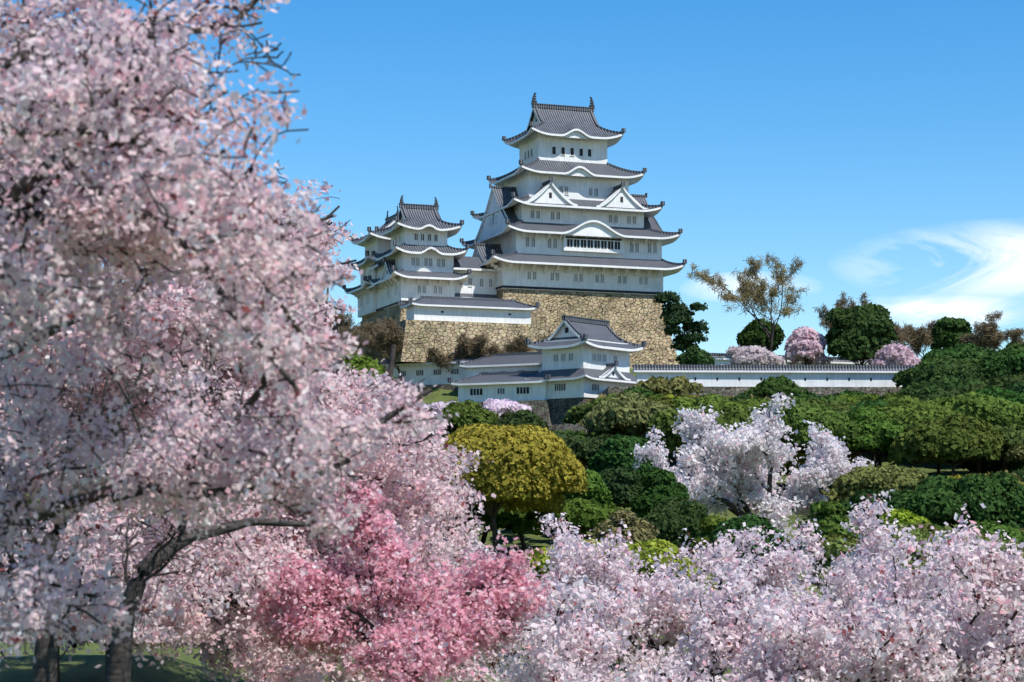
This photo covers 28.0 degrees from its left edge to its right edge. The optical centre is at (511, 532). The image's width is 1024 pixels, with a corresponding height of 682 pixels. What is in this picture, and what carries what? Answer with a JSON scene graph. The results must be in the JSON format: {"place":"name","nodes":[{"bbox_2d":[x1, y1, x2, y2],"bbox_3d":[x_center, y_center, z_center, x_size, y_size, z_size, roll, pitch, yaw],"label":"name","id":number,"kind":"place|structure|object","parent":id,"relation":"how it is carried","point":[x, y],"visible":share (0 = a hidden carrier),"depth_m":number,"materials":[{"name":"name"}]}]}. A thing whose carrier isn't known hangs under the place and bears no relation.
{"place":"outdoors","nodes":[
{"label":"outdoors","id":0,"kind":"place"},
{"bbox_2d":[0,369,987,681],"bbox_3d":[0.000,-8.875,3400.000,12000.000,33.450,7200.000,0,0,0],"label":"ground","id":1,"kind":"structure","parent":0,"point":[80,667],"depth_m":62.17,"materials":[{"name":"green plant"}]},
{"bbox_2d":[342,195,498,349],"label":"keeps","id":2,"kind":"structure","parent":1,"relation":"on","point":[409,252],"depth_m":339.19,"materials":[{"name":"paint"}]},
{"bbox_2d":[378,349,551,429],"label":"long castle building","id":3,"kind":"structure","parent":1,"relation":"on","point":[481,379],"depth_m":302.38,"materials":[{"name":"paint"}]},
{"bbox_2d":[0,0,1023,681],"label":"cherry","id":4,"kind":"object","parent":1,"relation":"on","point":[874,610],"depth_m":23.56,"materials":[{"name":"pink plant"}]},
{"bbox_2d":[0,252,1023,669],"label":"trees","id":5,"kind":"object","parent":1,"relation":"on","point":[959,396],"depth_m":212.27,"materials":[{"name":"green plant"}]},
{"bbox_2d":[460,93,686,368],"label":"keep","id":6,"kind":"structure","parent":1,"relation":"on","point":[569,225],"depth_m":346.25,"materials":[{"name":"paint"}]},
{"bbox_2d":[525,315,646,433],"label":"corner turret","id":7,"kind":"object","parent":1,"relation":"on","point":[584,359],"visible":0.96,"depth_m":295.31,"materials":[{"name":"paint"}]},
{"bbox_2d":[361,296,868,368],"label":"keep terraces","id":8,"kind":"object","parent":1,"relation":"on","point":[442,323],"visible":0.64,"depth_m":315.62,"materials":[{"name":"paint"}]},
{"bbox_2d":[422,326,920,530],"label":"cherry","id":9,"kind":"object","parent":1,"relation":"on","point":[803,343],"depth_m":187.65,"materials":[{"name":"white plant"}]},
{"bbox_2d":[603,364,915,396],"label":"wall","id":10,"kind":"structure","parent":1,"relation":"on","point":[736,380],"depth_m":288.07,"materials":[{"name":"paint"}]},
{"bbox_2d":[0,0,1023,358],"label":"sky","id":11,"kind":"structure","parent":0,"point":[878,145],"materials":[{"name":"blue"}]}
]}

